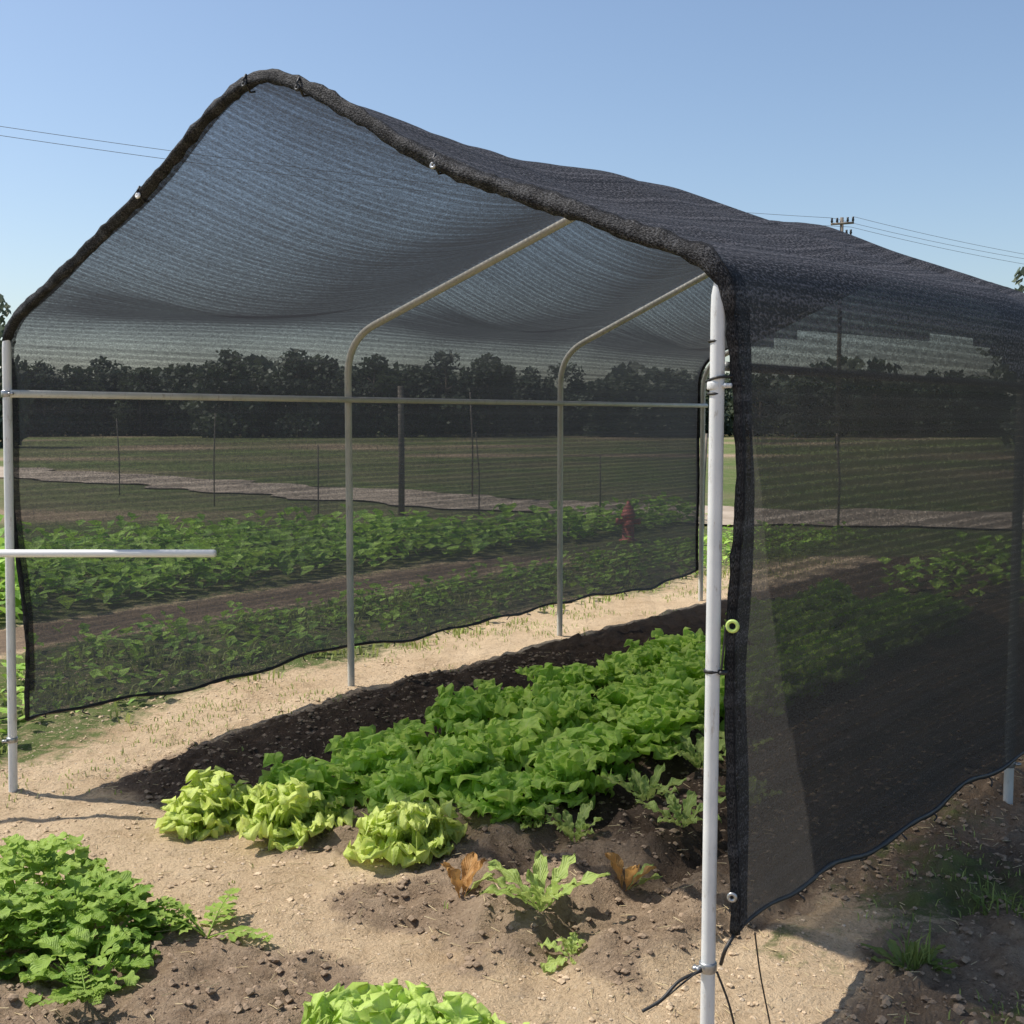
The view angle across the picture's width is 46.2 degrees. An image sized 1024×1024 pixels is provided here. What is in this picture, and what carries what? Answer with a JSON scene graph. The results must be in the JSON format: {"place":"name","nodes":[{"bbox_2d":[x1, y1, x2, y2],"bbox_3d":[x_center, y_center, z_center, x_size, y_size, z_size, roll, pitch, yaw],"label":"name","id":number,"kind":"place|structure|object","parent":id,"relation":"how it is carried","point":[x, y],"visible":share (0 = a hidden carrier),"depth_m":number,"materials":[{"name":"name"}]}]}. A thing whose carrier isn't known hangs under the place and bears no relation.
{"place":"outdoors","nodes":[
{"label":"outdoors","id":0,"kind":"place"},
{"bbox_2d":[0,550,216,556],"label":"white pole","id":1,"kind":"object","parent":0,"point":[108,553],"visible":1,"depth_m":4.87,"materials":[{"name":"metal"}]},
{"bbox_2d":[0,466,733,524],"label":"gravel track","id":2,"kind":"structure","parent":0,"point":[728,516],"depth_m":18.65,"materials":[{"name":"beige gravel"}]},
{"bbox_2d":[0,435,1023,1023],"bbox_3d":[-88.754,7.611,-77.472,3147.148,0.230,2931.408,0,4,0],"label":"ground","id":3,"kind":"structure","parent":0,"point":[604,635],"depth_m":4.11,"materials":[{"name":"beige soil"}]},
{"bbox_2d":[0,294,27,447],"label":"tree","id":4,"kind":"object","parent":3,"relation":"on","point":[7,311],"visible":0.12,"depth_m":61.81,"materials":[{"name":"green plant"}]},
{"bbox_2d":[0,883,60,979],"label":"leafy herb","id":5,"kind":"object","parent":3,"relation":"on","point":[7,966],"visible":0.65,"depth_m":3.47,"materials":[{"name":"green plant"}]},
{"bbox_2d":[0,831,129,948],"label":"leafy herb","id":6,"kind":"object","parent":3,"relation":"on","point":[43,855],"visible":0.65,"depth_m":3.88,"materials":[{"name":"green plant"}]},
{"bbox_2d":[38,964,121,1005],"bbox_3d":[-1.108,1.252,3.145,0.190,0.074,0.212,1,5,11],"label":"feathery seedling","id":7,"kind":"object","parent":3,"relation":"on","point":[96,993],"visible":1,"depth_m":3.10,"materials":[{"name":"green plant"}]},
{"bbox_2d":[0,864,172,979],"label":"leafy herb","id":8,"kind":"object","parent":3,"relation":"on","point":[89,899],"visible":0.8,"depth_m":3.56,"materials":[{"name":"green plant"}]},
{"bbox_2d":[16,924,160,1006],"bbox_3d":[-1.187,1.252,3.352,0.391,0.147,0.380,0,4,0],"label":"leafy herb","id":9,"kind":"object","parent":3,"relation":"on","point":[72,942],"visible":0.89,"depth_m":3.33,"materials":[{"name":"green plant"}]},
{"bbox_2d":[155,765,261,841],"bbox_3d":[-1.186,1.138,4.763,0.450,0.250,0.401,-3,5,-15],"label":"lettuce","id":10,"kind":"object","parent":3,"relation":"on","point":[214,802],"visible":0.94,"depth_m":4.68,"materials":[{"name":"green plant"}]},
{"bbox_2d":[146,888,273,941],"bbox_3d":[-0.947,1.248,3.659,0.330,0.113,0.404,-3,5,-31],"label":"feathery seedling","id":11,"kind":"object","parent":3,"relation":"on","point":[177,921],"visible":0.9,"depth_m":3.68,"materials":[{"name":"green plant"}]},
{"bbox_2d":[235,777,356,851],"bbox_3d":[-0.839,1.147,4.664,0.460,0.243,0.454,-1,5,-18],"label":"lettuce","id":12,"kind":"object","parent":3,"relation":"on","point":[296,798],"visible":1,"depth_m":4.57,"materials":[{"name":"green plant"}]},
{"bbox_2d":[247,752,354,818],"bbox_3d":[-0.844,1.096,4.846,0.436,0.223,0.515,4,4,1],"label":"lettuce","id":13,"kind":"object","parent":3,"relation":"on","point":[318,773],"visible":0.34,"depth_m":4.85,"materials":[{"name":"green plant"}]},
{"bbox_2d":[0,513,732,733],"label":"crop foliage","id":14,"kind":"object","parent":3,"relation":"on","point":[20,667],"visible":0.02,"depth_m":9.31,"materials":[{"name":"green plant"}]},
{"bbox_2d":[301,978,438,1023],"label":"lettuce","id":15,"kind":"object","parent":3,"relation":"on","point":[359,1003],"visible":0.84,"depth_m":3.01,"materials":[{"name":"green plant"}]},
{"bbox_2d":[324,727,417,796],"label":"lettuce","id":16,"kind":"object","parent":3,"relation":"on","point":[362,752],"visible":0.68,"depth_m":5.06,"materials":[{"name":"green plant"}]},
{"bbox_2d":[359,717,443,755],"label":"lettuce","id":17,"kind":"object","parent":3,"relation":"on","point":[404,731],"visible":0.32,"depth_m":5.39,"materials":[{"name":"green plant"}]},
{"bbox_2d":[343,754,461,813],"bbox_3d":[-0.434,1.113,4.854,0.548,0.248,0.498,8,2,23],"label":"lettuce","id":18,"kind":"object","parent":3,"relation":"on","point":[399,781],"visible":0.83,"depth_m":4.76,"materials":[{"name":"green plant"}]},
{"bbox_2d":[343,797,467,868],"bbox_3d":[-0.395,1.153,4.389,0.403,0.226,0.483,2,5,21],"label":"lettuce","id":19,"kind":"object","parent":3,"relation":"on","point":[390,828],"visible":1,"depth_m":4.32,"materials":[{"name":"green plant"}]},
{"bbox_2d":[395,731,504,802],"bbox_3d":[-0.222,1.041,4.928,0.470,0.279,0.538,-4,3,-22],"label":"lettuce","id":20,"kind":"object","parent":3,"relation":"on","point":[464,757],"visible":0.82,"depth_m":4.89,"materials":[{"name":"green plant"}]},
{"bbox_2d":[0,659,913,1023],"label":"pebbles","id":21,"kind":"object","parent":3,"relation":"on","point":[330,865],"visible":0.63,"depth_m":3.95,"materials":[{"name":"beige stone"}]},
{"bbox_2d":[389,991,529,1023],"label":"lettuce","id":22,"kind":"object","parent":3,"relation":"on","point":[456,1008],"visible":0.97,"depth_m":2.94,"materials":[{"name":"green plant"}]},
{"bbox_2d":[0,658,919,1023],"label":"dry clods","id":23,"kind":"object","parent":3,"relation":"on","point":[560,976],"visible":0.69,"depth_m":4.19,"materials":[{"name":"beige soil"}]},
{"bbox_2d":[440,852,494,897],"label":"withering plant","id":24,"kind":"object","parent":3,"relation":"on","point":[470,863],"visible":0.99,"depth_m":4.05,"materials":[{"name":"orange plant"}]},
{"bbox_2d":[425,683,517,737],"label":"lettuce","id":25,"kind":"object","parent":3,"relation":"on","point":[447,710],"visible":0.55,"depth_m":5.55,"materials":[{"name":"green plant"}]},
{"bbox_2d":[473,678,537,720],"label":"lettuce","id":26,"kind":"object","parent":3,"relation":"on","point":[491,691],"visible":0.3,"depth_m":5.95,"materials":[{"name":"green plant"}]},
{"bbox_2d":[452,764,559,823],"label":"lettuce","id":27,"kind":"object","parent":3,"relation":"on","point":[501,797],"visible":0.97,"depth_m":4.62,"materials":[{"name":"green plant"}]},
{"bbox_2d":[453,707,566,771],"bbox_3d":[-0.056,0.988,5.207,0.554,0.250,0.542,-3,7,38],"label":"lettuce","id":28,"kind":"object","parent":3,"relation":"on","point":[515,741],"visible":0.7,"depth_m":5.17,"materials":[{"name":"green plant"}]},
{"bbox_2d":[0,650,1023,1023],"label":"soil clods","id":29,"kind":"object","parent":3,"relation":"on","point":[884,998],"visible":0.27,"depth_m":3.86,"materials":[{"name":"brown soil"}]},
{"bbox_2d":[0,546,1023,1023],"bbox_3d":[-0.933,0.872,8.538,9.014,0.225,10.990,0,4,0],"label":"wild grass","id":30,"kind":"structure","parent":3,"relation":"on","point":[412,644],"depth_m":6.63,"materials":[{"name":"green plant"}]},
{"bbox_2d":[1,68,1023,1023],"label":"shade tunnel","id":31,"kind":"structure","parent":3,"relation":"on","point":[463,384],"depth_m":5.08,"materials":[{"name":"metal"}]},
{"bbox_2d":[513,814,553,829],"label":"seedling","id":32,"kind":"object","parent":3,"relation":"on","point":[537,824],"visible":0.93,"depth_m":4.55,"materials":[{"name":"green plant"}]},
{"bbox_2d":[480,850,609,911],"bbox_3d":[0.105,1.180,3.760,0.410,0.157,0.361,0,4,0],"label":"seedling","id":33,"kind":"object","parent":3,"relation":"on","point":[536,878],"visible":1,"depth_m":3.78,"materials":[{"name":"green plant"}]},
{"bbox_2d":[515,662,585,699],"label":"lettuce","id":34,"kind":"object","parent":3,"relation":"on","point":[549,675],"visible":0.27,"depth_m":6.17,"materials":[{"name":"green plant"}]},
{"bbox_2d":[510,683,591,733],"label":"lettuce","id":35,"kind":"object","parent":3,"relation":"on","point":[553,707],"visible":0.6,"depth_m":5.56,"materials":[{"name":"green plant"}]},
{"bbox_2d":[536,932,585,972],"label":"seedling","id":36,"kind":"object","parent":3,"relation":"on","point":[570,945],"visible":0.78,"depth_m":3.54,"materials":[{"name":"green plant"}]},
{"bbox_2d":[508,738,618,808],"bbox_3d":[0.216,1.041,4.839,0.468,0.240,0.394,2,4,-31],"label":"lettuce","id":37,"kind":"object","parent":3,"relation":"on","point":[561,765],"visible":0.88,"depth_m":4.77,"materials":[{"name":"green plant"}]},
{"bbox_2d":[541,801,602,841],"bbox_3d":[0.220,1.155,4.418,0.213,0.139,0.224,-1,5,-12],"label":"seedling","id":38,"kind":"object","parent":3,"relation":"on","point":[566,827],"visible":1,"depth_m":4.46,"materials":[{"name":"green plant"}]},
{"bbox_2d":[539,684,617,725],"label":"lettuce","id":39,"kind":"object","parent":3,"relation":"on","point":[590,710],"visible":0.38,"depth_m":5.79,"materials":[{"name":"green plant"}]},
{"bbox_2d":[530,721,641,779],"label":"lettuce","id":40,"kind":"object","parent":3,"relation":"on","point":[600,737],"visible":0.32,"depth_m":5.11,"materials":[{"name":"green plant"}]},
{"bbox_2d":[562,659,614,693],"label":"lettuce","id":41,"kind":"object","parent":3,"relation":"on","point":[595,677],"visible":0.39,"depth_m":6.46,"materials":[{"name":"green plant"}]},
{"bbox_2d":[588,651,647,685],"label":"lettuce","id":42,"kind":"object","parent":3,"relation":"on","point":[621,662],"visible":0.41,"depth_m":6.68,"materials":[{"name":"green plant"}]},
{"bbox_2d":[594,683,659,723],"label":"lettuce","id":43,"kind":"object","parent":3,"relation":"on","point":[619,698],"visible":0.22,"depth_m":5.87,"materials":[{"name":"green plant"}]},
{"bbox_2d":[596,669,667,695],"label":"lettuce","id":44,"kind":"object","parent":3,"relation":"on","point":[650,679],"visible":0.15,"depth_m":6.19,"materials":[{"name":"green plant"}]},
{"bbox_2d":[605,852,662,890],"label":"withering plant","id":45,"kind":"object","parent":3,"relation":"on","point":[616,862],"visible":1,"depth_m":4.01,"materials":[{"name":"brown plant"}]},
{"bbox_2d":[600,764,686,800],"bbox_3d":[0.535,1.093,4.784,0.326,0.132,0.332,4,6,43],"label":"seedling","id":46,"kind":"object","parent":3,"relation":"on","point":[642,785],"visible":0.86,"depth_m":4.79,"materials":[{"name":"green plant"}]},
{"bbox_2d":[624,639,669,672],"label":"lettuce","id":47,"kind":"object","parent":3,"relation":"on","point":[648,655],"visible":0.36,"depth_m":6.92,"materials":[{"name":"green plant"}]},
{"bbox_2d":[600,703,703,759],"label":"lettuce","id":48,"kind":"object","parent":3,"relation":"on","point":[652,729],"visible":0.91,"depth_m":5.30,"materials":[{"name":"green plant"}]},
{"bbox_2d":[609,686,704,731],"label":"lettuce","id":49,"kind":"object","parent":3,"relation":"on","point":[666,695],"visible":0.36,"depth_m":5.58,"materials":[{"name":"green plant"}]},
{"bbox_2d":[644,627,705,656],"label":"lettuce","id":50,"kind":"object","parent":3,"relation":"on","point":[680,645],"visible":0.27,"depth_m":7.20,"materials":[{"name":"green plant"}]},
{"bbox_2d":[636,649,720,685],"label":"lettuce","id":51,"kind":"object","parent":3,"relation":"on","point":[692,663],"visible":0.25,"depth_m":6.43,"materials":[{"name":"green plant"}]},
{"bbox_2d":[635,790,725,827],"bbox_3d":[0.636,1.112,4.445,0.345,0.104,0.378,0,4,0],"label":"seedling","id":52,"kind":"object","parent":3,"relation":"on","point":[675,806],"visible":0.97,"depth_m":4.46,"materials":[{"name":"green plant"}]},
{"bbox_2d":[651,668,724,737],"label":"lettuce","id":53,"kind":"object","parent":3,"relation":"on","point":[692,689],"visible":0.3,"depth_m":5.79,"materials":[{"name":"green plant"}]},
{"bbox_2d":[666,734,725,768],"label":"seedling","id":54,"kind":"object","parent":3,"relation":"on","point":[694,758],"visible":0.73,"depth_m":5.15,"materials":[{"name":"green plant"}]},
{"bbox_2d":[679,642,724,657],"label":"lettuce","id":55,"kind":"object","parent":3,"relation":"on","point":[701,647],"visible":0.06,"depth_m":6.76,"materials":[{"name":"green plant"}]},
{"bbox_2d":[699,390,708,436],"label":"tree","id":56,"kind":"object","parent":3,"relation":"on","point":[706,402],"visible":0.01,"depth_m":96.89,"materials":[{"name":"green plant"}]},
{"bbox_2d":[704,433,707,521],"bbox_3d":[2.618,-0.316,16.325,0.080,1.501,0.044,0,4,0],"label":"field post","id":57,"kind":"object","parent":3,"relation":"on","point":[706,439],"visible":0.5,"depth_m":16.28,"materials":[{"name":"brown wood"}]},
{"bbox_2d":[695,625,724,645],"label":"lettuce","id":58,"kind":"object","parent":3,"relation":"on","point":[699,631],"visible":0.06,"depth_m":7.67,"materials":[{"name":"green plant"}]},
{"bbox_2d":[696,730,725,751],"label":"seedling","id":59,"kind":"object","parent":3,"relation":"on","point":[700,736],"visible":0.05,"depth_m":5.46,"materials":[{"name":"green plant"}]},
{"bbox_2d":[699,368,732,435],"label":"tree","id":60,"kind":"object","parent":3,"relation":"on","point":[727,426],"visible":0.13,"depth_m":97.72,"materials":[{"name":"green plant"}]},
{"bbox_2d":[718,781,724,791],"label":"seedling","id":61,"kind":"object","parent":3,"relation":"on","point":[722,789],"visible":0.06,"depth_m":4.73,"materials":[{"name":"green plant"}]},
{"bbox_2d":[724,391,733,435],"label":"tree","id":62,"kind":"object","parent":3,"relation":"on","point":[728,401],"visible":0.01,"depth_m":102.80,"materials":[{"name":"green plant"}]},
{"bbox_2d":[726,398,733,433],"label":"tree","id":63,"kind":"object","parent":3,"relation":"on","point":[730,403],"visible":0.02,"depth_m":101.19,"materials":[{"name":"green plant"}]},
{"bbox_2d":[831,217,853,234],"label":"utility pole","id":64,"kind":"object","parent":3,"relation":"on","point":[841,223],"visible":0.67,"depth_m":58.48,"materials":[{"name":"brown wood"}]},
{"bbox_2d":[0,126,827,217],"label":"power line","id":65,"kind":"object","parent":64,"relation":"attached to","point":[170,150],"visible":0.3,"depth_m":43.36,"materials":[{"name":"metal"}]},
{"bbox_2d":[834,218,1023,258],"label":"power line","id":66,"kind":"object","parent":64,"relation":"attached to","point":[933,241],"visible":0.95,"depth_m":61.95,"materials":[{"name":"metal"}]},
{"bbox_2d":[852,227,1021,263],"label":"power line","id":67,"kind":"object","parent":64,"relation":"attached to","point":[934,246],"visible":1,"depth_m":60.86,"materials":[{"name":"metal"}]},
{"bbox_2d":[853,216,1021,253],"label":"power line","id":68,"kind":"object","parent":64,"relation":"attached to","point":[932,235],"visible":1,"depth_m":60.75,"materials":[{"name":"metal"}]},
{"bbox_2d":[861,908,959,973],"bbox_3d":[1.168,1.268,3.504,0.244,0.175,0.296,0,4,0],"label":"grass tuft","id":69,"kind":"object","parent":3,"relation":"on","point":[925,955],"visible":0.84,"depth_m":3.50,"materials":[{"name":"green plant"}]},
{"bbox_2d":[969,869,1023,918],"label":"grass tuft","id":70,"kind":"object","parent":3,"relation":"on","point":[976,898],"visible":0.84,"depth_m":3.96,"materials":[{"name":"green plant"}]},
{"bbox_2d":[1011,267,1023,291],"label":"tree","id":71,"kind":"object","parent":3,"relation":"on","point":[1019,272],"visible":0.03,"depth_m":53.43,"materials":[{"name":"green plant"}]},
{"bbox_2d":[0,652,1023,1023],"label":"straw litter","id":72,"kind":"object","parent":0,"point":[454,854],"visible":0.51,"depth_m":4.02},
{"bbox_2d":[0,0,1023,373],"label":"sky","id":73,"kind":"structure","parent":0,"point":[905,114],"materials":[{"name":"blue"}]},
{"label":"utility pole","id":74,"kind":"object","parent":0,"visible":0},
{"bbox_2d":[0,135,844,226],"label":"power line","id":75,"kind":"object","parent":74,"relation":"attached to","point":[155,157],"visible":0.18,"depth_m":42.35,"materials":[{"name":"metal"}]}
]}

